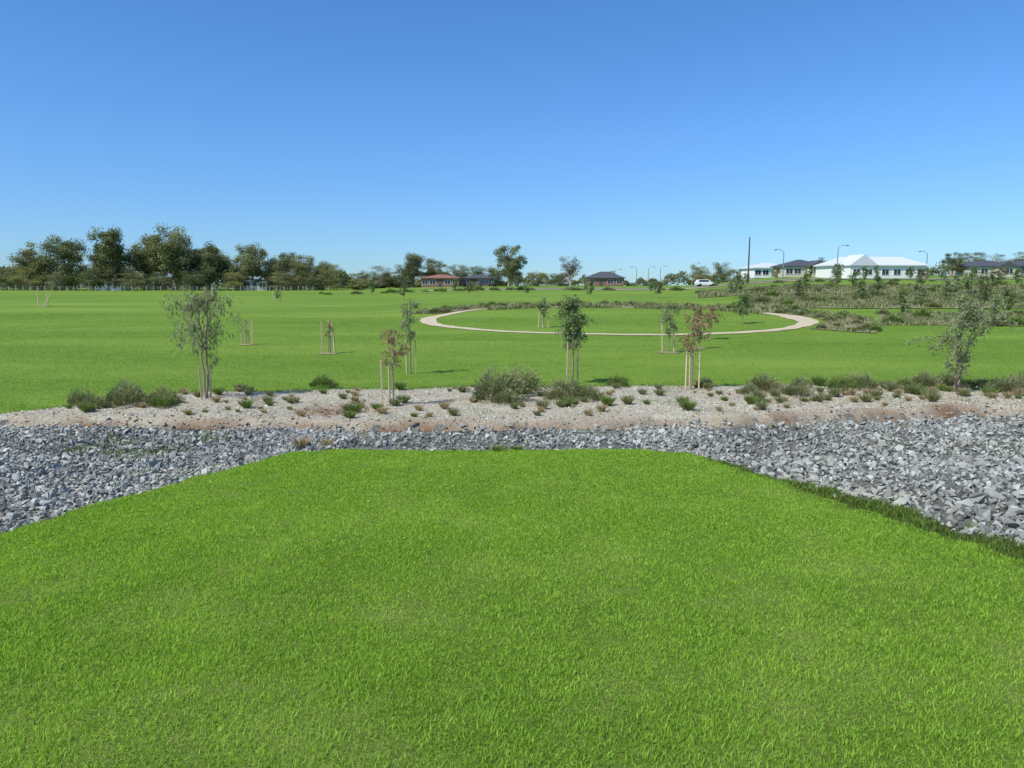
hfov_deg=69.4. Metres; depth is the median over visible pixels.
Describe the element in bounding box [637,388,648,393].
grass tuft
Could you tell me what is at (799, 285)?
young tree
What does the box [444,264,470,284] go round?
gum tree
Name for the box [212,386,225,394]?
grass tuft
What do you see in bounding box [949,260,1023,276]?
house
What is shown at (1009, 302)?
young tree
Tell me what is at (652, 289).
footpath
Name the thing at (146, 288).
fence
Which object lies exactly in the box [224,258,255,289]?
gum tree
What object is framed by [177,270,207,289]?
gum tree
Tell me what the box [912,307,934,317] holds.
shrub
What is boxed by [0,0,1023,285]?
sky
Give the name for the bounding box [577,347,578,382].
tree stake
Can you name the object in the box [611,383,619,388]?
grass tuft
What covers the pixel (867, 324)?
shrub
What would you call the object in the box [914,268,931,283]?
young tree
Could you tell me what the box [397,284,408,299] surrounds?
young tree
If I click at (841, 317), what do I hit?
shrub
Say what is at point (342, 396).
grass tuft
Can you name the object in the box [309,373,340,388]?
shrub
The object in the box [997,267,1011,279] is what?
young tree
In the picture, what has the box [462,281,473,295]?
young tree
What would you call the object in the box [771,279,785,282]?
shrub
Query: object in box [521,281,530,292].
young tree
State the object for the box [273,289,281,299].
young tree
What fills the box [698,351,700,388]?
tree stake
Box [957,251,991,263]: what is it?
gum tree
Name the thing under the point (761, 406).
grass tuft
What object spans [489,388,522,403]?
shrub
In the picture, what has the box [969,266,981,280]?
young tree
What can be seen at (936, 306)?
shrub
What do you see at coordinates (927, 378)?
shrub
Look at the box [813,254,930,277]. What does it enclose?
house
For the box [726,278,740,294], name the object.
young tree
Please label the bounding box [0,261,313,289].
distant trees
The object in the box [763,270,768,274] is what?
window
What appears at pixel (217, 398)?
grass tuft
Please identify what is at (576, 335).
young tree
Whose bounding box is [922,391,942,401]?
grass tuft
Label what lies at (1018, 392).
grass tuft
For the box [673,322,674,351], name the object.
tree stake
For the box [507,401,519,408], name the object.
grass tuft
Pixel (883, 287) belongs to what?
shrub
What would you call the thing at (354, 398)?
grass tuft
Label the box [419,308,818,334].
circular path
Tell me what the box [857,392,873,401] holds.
grass tuft
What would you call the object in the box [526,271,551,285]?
gum tree
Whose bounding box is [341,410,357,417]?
grass tuft
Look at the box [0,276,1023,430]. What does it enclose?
ground
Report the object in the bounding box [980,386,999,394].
grass tuft
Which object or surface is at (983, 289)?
young tree
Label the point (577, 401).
grass tuft
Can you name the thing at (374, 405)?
grass tuft
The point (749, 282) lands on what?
road
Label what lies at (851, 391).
grass tuft
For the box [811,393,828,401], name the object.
grass tuft
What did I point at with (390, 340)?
young tree
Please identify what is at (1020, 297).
shrub
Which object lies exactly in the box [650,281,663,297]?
young tree
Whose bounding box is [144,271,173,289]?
gum tree
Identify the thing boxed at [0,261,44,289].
gum tree
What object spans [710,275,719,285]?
young tree
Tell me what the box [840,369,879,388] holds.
shrub
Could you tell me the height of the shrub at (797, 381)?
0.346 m
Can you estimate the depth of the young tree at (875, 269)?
146.11 m
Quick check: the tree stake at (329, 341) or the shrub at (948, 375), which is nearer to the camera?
the shrub at (948, 375)
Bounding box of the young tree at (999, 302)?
[987,296,1005,321]
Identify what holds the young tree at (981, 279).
on the ground at (342, 302)
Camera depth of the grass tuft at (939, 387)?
19.23 m
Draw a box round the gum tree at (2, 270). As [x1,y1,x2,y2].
[0,269,29,289]
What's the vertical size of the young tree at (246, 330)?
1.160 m
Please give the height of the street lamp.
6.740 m
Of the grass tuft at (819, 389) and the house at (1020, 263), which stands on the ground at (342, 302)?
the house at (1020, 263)
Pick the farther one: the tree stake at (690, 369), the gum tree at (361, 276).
the gum tree at (361, 276)
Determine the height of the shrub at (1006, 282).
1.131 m
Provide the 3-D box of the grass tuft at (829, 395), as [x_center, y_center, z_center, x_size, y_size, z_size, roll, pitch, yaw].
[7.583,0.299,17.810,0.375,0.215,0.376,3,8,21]
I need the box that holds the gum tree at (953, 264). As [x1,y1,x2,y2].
[940,252,966,275]
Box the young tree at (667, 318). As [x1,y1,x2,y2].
[656,300,681,351]
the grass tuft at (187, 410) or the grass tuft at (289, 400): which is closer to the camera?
the grass tuft at (187, 410)
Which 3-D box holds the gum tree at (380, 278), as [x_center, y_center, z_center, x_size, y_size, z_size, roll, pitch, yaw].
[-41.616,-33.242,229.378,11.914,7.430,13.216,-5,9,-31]
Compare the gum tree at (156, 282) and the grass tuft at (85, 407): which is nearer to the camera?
the grass tuft at (85, 407)
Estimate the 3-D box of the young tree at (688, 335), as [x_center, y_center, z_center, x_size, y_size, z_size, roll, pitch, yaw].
[4.779,-0.925,19.446,0.939,2.174,1.262,-5,9,-33]
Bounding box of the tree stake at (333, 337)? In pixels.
[331,322,335,352]
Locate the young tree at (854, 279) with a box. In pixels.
[847,271,861,286]
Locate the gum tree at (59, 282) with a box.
[39,270,73,290]
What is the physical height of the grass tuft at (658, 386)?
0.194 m
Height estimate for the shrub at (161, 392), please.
0.491 m
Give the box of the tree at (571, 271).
[559,256,582,287]
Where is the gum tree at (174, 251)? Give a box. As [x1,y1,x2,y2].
[144,223,202,289]
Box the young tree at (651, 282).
[647,278,654,290]
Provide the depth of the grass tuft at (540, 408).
15.86 m
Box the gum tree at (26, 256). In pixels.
[5,241,58,289]
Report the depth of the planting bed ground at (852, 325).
47.83 m
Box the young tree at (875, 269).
[871,265,879,276]
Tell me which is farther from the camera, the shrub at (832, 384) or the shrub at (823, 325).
the shrub at (823, 325)
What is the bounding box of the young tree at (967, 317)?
[905,291,1018,391]
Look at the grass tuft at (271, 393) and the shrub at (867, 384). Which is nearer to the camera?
the grass tuft at (271, 393)
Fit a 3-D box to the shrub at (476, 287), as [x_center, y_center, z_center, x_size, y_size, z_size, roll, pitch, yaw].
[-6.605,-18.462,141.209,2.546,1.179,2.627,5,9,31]
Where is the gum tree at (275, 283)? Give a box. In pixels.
[262,261,294,289]
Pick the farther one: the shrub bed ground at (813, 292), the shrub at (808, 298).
the shrub bed ground at (813, 292)
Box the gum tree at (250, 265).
[228,242,277,280]
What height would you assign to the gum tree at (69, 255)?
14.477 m
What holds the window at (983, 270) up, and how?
in the house at (984, 266)
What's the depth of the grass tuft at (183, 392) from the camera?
18.64 m
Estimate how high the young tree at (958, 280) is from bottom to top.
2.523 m
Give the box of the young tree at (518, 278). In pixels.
[512,276,521,290]
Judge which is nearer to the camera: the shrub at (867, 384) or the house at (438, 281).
the shrub at (867, 384)
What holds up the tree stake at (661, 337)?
on the tree mulch ground at (670, 352)
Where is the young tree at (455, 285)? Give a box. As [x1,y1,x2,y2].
[452,278,457,289]
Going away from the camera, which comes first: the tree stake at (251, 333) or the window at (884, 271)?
the tree stake at (251, 333)
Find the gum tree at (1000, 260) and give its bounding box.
[990,253,1010,261]
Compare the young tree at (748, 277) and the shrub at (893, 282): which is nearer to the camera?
the shrub at (893, 282)
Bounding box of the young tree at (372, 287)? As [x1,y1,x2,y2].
[366,281,375,292]
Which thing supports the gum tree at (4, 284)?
on the ground at (342, 302)
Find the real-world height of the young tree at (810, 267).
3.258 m
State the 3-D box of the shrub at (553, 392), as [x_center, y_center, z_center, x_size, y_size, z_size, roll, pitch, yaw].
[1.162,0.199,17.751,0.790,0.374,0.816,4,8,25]
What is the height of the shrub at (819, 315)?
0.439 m
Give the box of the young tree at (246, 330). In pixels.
[239,320,248,343]
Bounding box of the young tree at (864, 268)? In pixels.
[860,266,869,279]
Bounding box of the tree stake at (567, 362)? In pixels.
[566,342,568,383]
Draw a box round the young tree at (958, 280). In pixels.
[950,274,963,292]
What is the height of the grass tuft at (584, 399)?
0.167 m
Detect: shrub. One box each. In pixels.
[67,385,95,404]
[79,394,107,407]
[104,379,145,401]
[104,383,148,407]
[141,384,186,405]
[147,394,180,408]
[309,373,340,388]
[350,290,363,293]
[385,288,396,292]
[434,308,446,312]
[470,365,529,402]
[473,285,485,289]
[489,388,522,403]
[505,364,547,394]
[542,384,575,400]
[544,374,582,397]
[567,286,580,290]
[575,383,606,400]
[605,373,629,386]
[671,286,682,289]
[695,376,712,384]
[735,382,761,395]
[746,371,782,391]
[750,294,770,303]
[753,286,769,291]
[763,289,777,296]
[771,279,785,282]
[772,307,785,312]
[778,299,798,305]
[779,380,815,397]
[789,375,812,386]
[791,291,811,295]
[796,293,813,299]
[801,295,816,300]
[810,312,825,316]
[812,296,829,301]
[815,323,829,328]
[822,315,839,320]
[825,373,860,389]
[831,313,844,318]
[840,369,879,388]
[851,314,866,320]
[851,319,864,323]
[852,293,872,298]
[860,321,873,327]
[863,288,881,295]
[866,282,886,288]
[867,324,882,329]
[873,307,891,314]
[882,313,903,321]
[883,279,899,285]
[894,376,921,388]
[904,369,946,387]
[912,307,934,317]
[922,298,933,303]
[924,302,941,307]
[926,286,939,292]
[934,370,963,386]
[984,318,1006,324]
[987,373,1023,392]
[995,280,1013,284]
[996,314,1010,320]
[1000,311,1017,315]
[1005,369,1023,385]
[1007,314,1023,324]
[1013,309,1023,313]
[1014,293,1023,300]
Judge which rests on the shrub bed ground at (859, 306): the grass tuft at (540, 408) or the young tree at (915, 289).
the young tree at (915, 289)
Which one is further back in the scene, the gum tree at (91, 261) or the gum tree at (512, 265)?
the gum tree at (512, 265)
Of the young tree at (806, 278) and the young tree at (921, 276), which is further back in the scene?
the young tree at (921, 276)
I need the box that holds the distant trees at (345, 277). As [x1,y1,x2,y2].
[311,270,512,288]
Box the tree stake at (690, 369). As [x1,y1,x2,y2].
[689,351,691,387]
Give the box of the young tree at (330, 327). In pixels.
[325,321,331,352]
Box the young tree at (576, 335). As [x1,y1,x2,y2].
[554,294,596,381]
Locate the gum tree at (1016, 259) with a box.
[1004,252,1023,261]
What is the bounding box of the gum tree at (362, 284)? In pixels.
[345,278,370,289]
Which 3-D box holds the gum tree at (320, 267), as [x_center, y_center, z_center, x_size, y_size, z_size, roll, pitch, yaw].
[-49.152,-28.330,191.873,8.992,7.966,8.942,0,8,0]
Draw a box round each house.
[97,279,130,290]
[240,279,272,290]
[420,275,462,286]
[463,274,494,286]
[583,272,624,285]
[739,263,777,277]
[770,260,822,277]
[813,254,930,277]
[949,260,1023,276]
[1012,260,1023,276]
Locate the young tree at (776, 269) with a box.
[771,266,782,277]
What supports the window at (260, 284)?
in the house at (254, 284)
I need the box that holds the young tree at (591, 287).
[586,282,594,296]
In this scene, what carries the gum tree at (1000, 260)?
on the ground at (342, 302)
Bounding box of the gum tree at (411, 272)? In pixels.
[392,251,426,287]
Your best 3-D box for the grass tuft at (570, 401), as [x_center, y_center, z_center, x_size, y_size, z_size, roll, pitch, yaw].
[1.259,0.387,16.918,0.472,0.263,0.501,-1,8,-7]
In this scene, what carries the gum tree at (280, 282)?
on the ground at (342, 302)
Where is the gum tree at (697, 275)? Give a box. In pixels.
[684,264,712,282]
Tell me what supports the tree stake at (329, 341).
on the tree mulch ground at (327, 353)
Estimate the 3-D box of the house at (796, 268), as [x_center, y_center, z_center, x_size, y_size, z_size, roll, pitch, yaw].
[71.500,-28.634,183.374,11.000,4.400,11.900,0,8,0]
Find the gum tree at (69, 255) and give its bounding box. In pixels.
[36,234,90,289]
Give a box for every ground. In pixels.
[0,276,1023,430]
[0,384,1023,432]
[316,352,338,353]
[410,303,877,332]
[657,351,679,353]
[697,286,1006,296]
[741,296,1022,308]
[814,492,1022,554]
[878,314,1023,325]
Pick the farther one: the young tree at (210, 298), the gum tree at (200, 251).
the gum tree at (200, 251)
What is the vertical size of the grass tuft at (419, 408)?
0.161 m
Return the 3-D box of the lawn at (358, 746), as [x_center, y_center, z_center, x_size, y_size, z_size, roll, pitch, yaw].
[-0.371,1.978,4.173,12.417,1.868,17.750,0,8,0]
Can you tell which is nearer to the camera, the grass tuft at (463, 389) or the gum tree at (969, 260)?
the grass tuft at (463, 389)
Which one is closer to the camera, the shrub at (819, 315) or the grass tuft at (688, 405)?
the grass tuft at (688, 405)
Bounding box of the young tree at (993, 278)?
[985,270,1002,285]
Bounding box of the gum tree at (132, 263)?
[125,241,169,289]
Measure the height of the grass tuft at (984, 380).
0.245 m
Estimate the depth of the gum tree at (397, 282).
232.56 m
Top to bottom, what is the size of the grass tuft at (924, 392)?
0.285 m
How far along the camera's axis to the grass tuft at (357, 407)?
15.88 m
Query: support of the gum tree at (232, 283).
on the ground at (342, 302)
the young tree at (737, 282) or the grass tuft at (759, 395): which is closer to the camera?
the grass tuft at (759, 395)
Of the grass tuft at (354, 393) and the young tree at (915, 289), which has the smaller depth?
the grass tuft at (354, 393)
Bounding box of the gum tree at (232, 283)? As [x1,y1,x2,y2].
[220,272,245,290]
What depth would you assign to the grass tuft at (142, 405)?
16.55 m
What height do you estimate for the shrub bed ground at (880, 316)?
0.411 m
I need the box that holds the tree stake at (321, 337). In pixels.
[321,322,321,352]
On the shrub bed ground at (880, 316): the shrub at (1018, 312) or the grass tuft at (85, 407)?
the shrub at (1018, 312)
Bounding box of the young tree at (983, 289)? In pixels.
[970,284,993,307]
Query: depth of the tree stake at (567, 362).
20.62 m
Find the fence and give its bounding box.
[1,286,313,290]
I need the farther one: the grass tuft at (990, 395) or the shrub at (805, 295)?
the shrub at (805, 295)
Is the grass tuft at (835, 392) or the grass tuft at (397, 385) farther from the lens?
the grass tuft at (397, 385)
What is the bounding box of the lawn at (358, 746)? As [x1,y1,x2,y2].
[0,450,1023,767]
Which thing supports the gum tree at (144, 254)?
on the ground at (342, 302)
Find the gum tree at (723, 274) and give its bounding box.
[710,262,737,282]
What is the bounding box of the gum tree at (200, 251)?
[189,245,232,289]
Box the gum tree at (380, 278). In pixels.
[363,266,396,287]
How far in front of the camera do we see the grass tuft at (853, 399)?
17.46 m
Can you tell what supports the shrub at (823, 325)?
on the planting bed ground at (852, 325)
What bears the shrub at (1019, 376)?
on the mulch bed ground at (670, 417)
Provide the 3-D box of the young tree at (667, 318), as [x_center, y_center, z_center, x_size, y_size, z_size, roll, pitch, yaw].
[6.210,-2.310,29.674,1.226,2.084,0.900,3,8,23]
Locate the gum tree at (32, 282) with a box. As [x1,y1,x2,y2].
[13,264,50,289]
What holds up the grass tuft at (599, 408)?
on the mulch bed ground at (670, 417)
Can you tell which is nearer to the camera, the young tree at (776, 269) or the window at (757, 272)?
the young tree at (776, 269)
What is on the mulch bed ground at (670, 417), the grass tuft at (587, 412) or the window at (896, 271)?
the grass tuft at (587, 412)
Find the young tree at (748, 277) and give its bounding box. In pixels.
[742,273,750,284]
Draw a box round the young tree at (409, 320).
[397,298,426,372]
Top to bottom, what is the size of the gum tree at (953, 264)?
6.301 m
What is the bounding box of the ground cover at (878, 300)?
[407,283,1023,331]
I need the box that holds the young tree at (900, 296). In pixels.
[894,290,913,314]
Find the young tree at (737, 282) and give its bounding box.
[733,274,749,290]
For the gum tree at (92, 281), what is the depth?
182.52 m
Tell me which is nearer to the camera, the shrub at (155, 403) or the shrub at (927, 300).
the shrub at (155, 403)
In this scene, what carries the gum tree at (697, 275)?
on the ground at (342, 302)
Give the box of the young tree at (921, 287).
[910,284,930,309]
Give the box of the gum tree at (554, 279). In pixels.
[545,273,568,285]
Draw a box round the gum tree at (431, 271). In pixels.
[418,258,446,276]
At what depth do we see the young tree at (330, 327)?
30.29 m
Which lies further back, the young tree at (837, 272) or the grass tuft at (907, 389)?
the young tree at (837, 272)
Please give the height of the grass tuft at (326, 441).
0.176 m
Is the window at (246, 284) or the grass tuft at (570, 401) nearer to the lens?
the grass tuft at (570, 401)
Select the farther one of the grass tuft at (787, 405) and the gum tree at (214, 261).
the gum tree at (214, 261)
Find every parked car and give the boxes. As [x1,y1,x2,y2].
[477,281,492,285]
[694,279,716,285]
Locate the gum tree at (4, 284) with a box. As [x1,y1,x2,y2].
[0,271,21,289]
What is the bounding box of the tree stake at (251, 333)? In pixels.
[251,320,252,343]
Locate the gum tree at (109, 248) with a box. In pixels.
[86,225,134,288]
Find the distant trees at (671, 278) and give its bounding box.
[341,262,949,287]
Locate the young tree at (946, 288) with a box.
[940,278,953,297]
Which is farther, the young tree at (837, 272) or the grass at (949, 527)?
the young tree at (837, 272)
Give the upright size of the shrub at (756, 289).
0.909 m
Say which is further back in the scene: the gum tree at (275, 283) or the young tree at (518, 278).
the gum tree at (275, 283)
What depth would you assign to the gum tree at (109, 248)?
184.00 m
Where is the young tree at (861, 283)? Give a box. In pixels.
[854,280,869,300]
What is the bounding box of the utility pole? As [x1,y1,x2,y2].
[747,237,749,283]
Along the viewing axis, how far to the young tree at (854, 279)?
98.78 m
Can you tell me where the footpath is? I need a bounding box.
[429,280,795,290]
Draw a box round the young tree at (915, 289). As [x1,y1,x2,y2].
[908,283,923,299]
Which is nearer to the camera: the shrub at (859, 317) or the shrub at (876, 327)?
the shrub at (876, 327)
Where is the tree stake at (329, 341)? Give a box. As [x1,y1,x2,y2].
[328,320,330,351]
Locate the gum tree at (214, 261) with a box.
[190,240,232,289]
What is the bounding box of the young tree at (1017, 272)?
[1010,269,1023,283]
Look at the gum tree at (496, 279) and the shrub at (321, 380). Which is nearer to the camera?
the shrub at (321, 380)
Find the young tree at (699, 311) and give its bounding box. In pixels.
[688,307,708,346]
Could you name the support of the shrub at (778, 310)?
on the planting bed ground at (852, 325)
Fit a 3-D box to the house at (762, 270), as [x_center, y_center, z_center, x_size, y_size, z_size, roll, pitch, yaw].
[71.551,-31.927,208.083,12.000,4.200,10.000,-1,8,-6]
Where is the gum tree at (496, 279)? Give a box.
[487,269,505,285]
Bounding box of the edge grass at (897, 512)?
[0,382,1023,566]
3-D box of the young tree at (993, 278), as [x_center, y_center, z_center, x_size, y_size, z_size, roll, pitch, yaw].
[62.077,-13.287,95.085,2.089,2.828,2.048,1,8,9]
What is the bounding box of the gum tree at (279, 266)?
[261,252,299,289]
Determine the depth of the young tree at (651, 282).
116.64 m
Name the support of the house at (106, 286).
on the ground at (342, 302)
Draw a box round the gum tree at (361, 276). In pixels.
[350,270,373,281]
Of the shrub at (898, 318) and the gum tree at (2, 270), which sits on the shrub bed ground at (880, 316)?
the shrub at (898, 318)
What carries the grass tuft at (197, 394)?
on the mulch bed ground at (670, 417)
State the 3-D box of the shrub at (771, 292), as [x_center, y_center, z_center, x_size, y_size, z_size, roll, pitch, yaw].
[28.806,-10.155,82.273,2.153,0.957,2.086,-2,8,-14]
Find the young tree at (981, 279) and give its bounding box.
[973,275,993,291]
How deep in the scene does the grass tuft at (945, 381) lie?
20.05 m
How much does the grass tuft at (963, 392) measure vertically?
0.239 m
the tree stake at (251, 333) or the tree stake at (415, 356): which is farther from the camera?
the tree stake at (251, 333)
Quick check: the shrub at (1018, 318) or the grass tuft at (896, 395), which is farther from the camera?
the shrub at (1018, 318)
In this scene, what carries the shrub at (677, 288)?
on the ground at (342, 302)
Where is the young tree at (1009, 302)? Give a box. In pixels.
[995,288,1017,311]
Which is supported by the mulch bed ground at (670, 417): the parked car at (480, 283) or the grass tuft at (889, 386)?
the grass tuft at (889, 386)
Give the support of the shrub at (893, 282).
on the shrub bed ground at (813, 292)
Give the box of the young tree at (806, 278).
[800,273,812,287]
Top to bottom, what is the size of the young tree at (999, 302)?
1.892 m
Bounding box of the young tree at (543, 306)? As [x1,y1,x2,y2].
[536,297,549,327]
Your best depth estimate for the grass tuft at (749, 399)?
17.11 m
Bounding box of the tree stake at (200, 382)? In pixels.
[198,367,201,399]
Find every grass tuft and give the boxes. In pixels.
[75,400,95,411]
[99,400,112,407]
[136,401,147,407]
[178,389,187,394]
[181,407,192,413]
[193,391,203,396]
[209,395,221,402]
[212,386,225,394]
[234,382,247,390]
[238,400,253,407]
[244,389,253,394]
[262,395,274,401]
[264,390,275,395]
[265,401,274,405]
[285,396,295,403]
[288,436,311,447]
[294,409,307,416]
[315,438,332,445]
[338,393,347,398]
[340,403,355,410]
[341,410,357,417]
[346,404,362,411]
[350,390,358,395]
[351,395,360,400]
[369,402,383,409]
[375,405,388,413]
[387,398,402,405]
[391,380,407,389]
[396,394,410,402]
[412,404,424,410]
[439,402,451,408]
[445,407,459,415]
[454,385,467,391]
[490,445,507,450]
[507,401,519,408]
[511,445,523,450]
[532,409,541,415]
[535,398,549,408]
[537,406,545,411]
[556,399,568,406]
[558,395,576,405]
[571,397,580,404]
[578,396,587,401]
[581,408,593,415]
[595,403,606,411]
[597,394,616,405]
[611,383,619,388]
[618,395,636,403]
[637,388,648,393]
[653,388,667,395]
[654,384,663,389]
[676,396,689,403]
[677,399,696,410]
[694,379,705,386]
[702,382,714,388]
[714,406,723,410]
[743,394,760,403]
[748,389,767,399]
[752,400,768,409]
[768,388,780,396]
[773,396,785,402]
[781,403,791,407]
[801,485,815,491]
[808,375,828,385]
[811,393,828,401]
[815,378,830,386]
[815,386,825,391]
[821,392,833,399]
[825,386,842,396]
[834,383,848,390]
[844,387,857,394]
[847,395,859,401]
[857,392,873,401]
[861,387,871,393]
[867,388,884,396]
[878,379,894,388]
[882,381,902,391]
[892,393,902,397]
[894,388,904,393]
[901,384,918,393]
[903,395,911,400]
[906,381,922,386]
[909,384,927,394]
[920,389,938,398]
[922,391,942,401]
[933,384,948,390]
[939,377,953,385]
[942,386,953,391]
[955,387,972,396]
[959,383,972,387]
[960,376,981,388]
[974,377,988,384]
[976,382,989,388]
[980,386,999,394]
[985,391,996,397]
[986,377,1001,383]
[1001,391,1014,398]
[1011,386,1023,395]
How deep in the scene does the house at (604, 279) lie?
232.82 m
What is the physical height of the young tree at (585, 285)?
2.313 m
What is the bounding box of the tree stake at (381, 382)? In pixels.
[380,360,382,404]
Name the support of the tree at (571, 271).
on the ground at (342, 302)
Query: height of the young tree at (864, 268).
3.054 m
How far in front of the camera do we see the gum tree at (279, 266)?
187.66 m
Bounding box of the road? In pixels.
[486,278,1021,288]
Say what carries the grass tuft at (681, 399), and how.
on the mulch bed ground at (670, 417)
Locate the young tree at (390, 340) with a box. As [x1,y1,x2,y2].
[379,325,409,398]
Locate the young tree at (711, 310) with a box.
[705,306,720,338]
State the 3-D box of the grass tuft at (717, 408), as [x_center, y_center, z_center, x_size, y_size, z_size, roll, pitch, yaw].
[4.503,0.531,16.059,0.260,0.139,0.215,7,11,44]
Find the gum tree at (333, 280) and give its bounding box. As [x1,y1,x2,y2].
[312,264,344,289]
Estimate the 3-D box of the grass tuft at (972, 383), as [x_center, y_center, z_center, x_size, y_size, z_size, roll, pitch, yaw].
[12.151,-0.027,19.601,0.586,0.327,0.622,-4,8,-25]
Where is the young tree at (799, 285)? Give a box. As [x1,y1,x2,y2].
[793,279,807,297]
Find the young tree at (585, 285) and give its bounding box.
[582,279,590,291]
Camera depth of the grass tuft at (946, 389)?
19.00 m
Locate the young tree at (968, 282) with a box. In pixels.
[962,272,976,293]
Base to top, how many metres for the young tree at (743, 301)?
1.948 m
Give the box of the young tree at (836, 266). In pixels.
[830,263,844,274]
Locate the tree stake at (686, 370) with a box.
[685,351,687,389]
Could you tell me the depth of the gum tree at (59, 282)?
181.56 m
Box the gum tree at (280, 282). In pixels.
[261,270,302,289]
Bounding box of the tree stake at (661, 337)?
[661,322,662,351]
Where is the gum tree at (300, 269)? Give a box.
[285,253,316,289]
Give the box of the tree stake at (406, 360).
[405,340,407,373]
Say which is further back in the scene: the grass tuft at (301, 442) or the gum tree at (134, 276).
the gum tree at (134, 276)
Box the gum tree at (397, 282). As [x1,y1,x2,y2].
[387,272,404,286]
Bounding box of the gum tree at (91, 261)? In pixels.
[75,254,127,283]
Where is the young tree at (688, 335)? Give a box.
[676,308,724,388]
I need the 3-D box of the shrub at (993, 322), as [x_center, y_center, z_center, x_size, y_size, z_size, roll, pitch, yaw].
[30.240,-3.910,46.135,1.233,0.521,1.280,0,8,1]
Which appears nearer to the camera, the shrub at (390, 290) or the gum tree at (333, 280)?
the shrub at (390, 290)
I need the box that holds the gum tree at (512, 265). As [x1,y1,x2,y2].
[486,244,527,285]
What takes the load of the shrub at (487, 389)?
on the mulch bed ground at (670, 417)
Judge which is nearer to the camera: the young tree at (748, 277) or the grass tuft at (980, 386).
the grass tuft at (980, 386)
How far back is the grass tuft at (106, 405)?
16.40 m
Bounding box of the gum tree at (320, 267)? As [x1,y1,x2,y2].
[311,260,336,289]
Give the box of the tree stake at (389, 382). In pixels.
[388,362,390,404]
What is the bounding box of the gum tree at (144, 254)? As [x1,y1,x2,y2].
[134,233,171,289]
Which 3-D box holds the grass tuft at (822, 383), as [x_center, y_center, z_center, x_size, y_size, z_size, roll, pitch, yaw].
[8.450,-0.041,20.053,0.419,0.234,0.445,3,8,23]
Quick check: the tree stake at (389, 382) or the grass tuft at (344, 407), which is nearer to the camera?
the grass tuft at (344, 407)
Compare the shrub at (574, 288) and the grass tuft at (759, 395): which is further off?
the shrub at (574, 288)
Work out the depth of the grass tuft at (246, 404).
16.30 m
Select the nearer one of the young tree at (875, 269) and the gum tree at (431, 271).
the young tree at (875, 269)
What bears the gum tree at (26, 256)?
on the ground at (342, 302)
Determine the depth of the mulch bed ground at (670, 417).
16.09 m
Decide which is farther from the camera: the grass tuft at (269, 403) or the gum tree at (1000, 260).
the gum tree at (1000, 260)
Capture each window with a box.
[97,282,104,287]
[243,282,249,287]
[259,282,265,287]
[422,280,427,284]
[429,280,435,284]
[445,280,450,284]
[755,270,760,274]
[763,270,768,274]
[786,268,792,273]
[794,268,800,273]
[881,269,888,274]
[893,269,900,274]
[980,268,987,273]
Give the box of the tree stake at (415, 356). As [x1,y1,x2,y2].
[415,339,415,373]
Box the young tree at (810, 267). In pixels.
[804,264,815,277]
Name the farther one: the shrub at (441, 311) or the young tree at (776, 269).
the young tree at (776, 269)
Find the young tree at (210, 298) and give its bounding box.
[160,284,243,398]
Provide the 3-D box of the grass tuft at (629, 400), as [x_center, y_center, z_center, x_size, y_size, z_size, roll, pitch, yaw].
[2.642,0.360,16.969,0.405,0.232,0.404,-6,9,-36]
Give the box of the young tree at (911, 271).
[904,266,914,279]
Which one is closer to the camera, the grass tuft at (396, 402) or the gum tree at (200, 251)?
the grass tuft at (396, 402)
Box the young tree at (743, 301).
[733,293,755,323]
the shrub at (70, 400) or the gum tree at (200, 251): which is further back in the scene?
the gum tree at (200, 251)
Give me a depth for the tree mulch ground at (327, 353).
30.23 m
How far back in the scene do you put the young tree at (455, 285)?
128.59 m
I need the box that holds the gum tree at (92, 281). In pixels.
[74,268,111,290]
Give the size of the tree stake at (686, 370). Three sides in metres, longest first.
1.097 x 0.035 x 0.034 m
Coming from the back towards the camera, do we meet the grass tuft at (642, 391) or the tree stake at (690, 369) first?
the tree stake at (690, 369)
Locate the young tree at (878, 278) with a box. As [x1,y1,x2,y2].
[870,275,885,294]
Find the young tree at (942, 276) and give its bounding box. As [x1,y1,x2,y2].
[937,269,948,282]
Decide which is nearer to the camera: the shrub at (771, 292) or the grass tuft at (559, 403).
the grass tuft at (559, 403)
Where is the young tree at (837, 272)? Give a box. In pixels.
[833,269,844,285]
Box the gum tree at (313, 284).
[300,273,326,289]
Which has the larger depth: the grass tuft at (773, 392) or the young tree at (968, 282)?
the young tree at (968, 282)
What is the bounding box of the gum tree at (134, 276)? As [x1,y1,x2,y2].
[112,267,150,290]
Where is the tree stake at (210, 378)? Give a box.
[209,364,211,396]
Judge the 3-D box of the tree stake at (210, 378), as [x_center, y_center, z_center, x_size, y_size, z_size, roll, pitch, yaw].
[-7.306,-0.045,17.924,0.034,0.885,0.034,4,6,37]
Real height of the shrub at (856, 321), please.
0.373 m
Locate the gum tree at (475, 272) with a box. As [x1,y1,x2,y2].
[467,266,495,284]
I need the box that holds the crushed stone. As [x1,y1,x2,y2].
[0,405,1023,545]
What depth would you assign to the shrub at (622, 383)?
20.02 m
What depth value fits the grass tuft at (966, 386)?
19.18 m
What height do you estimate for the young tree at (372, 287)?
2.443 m

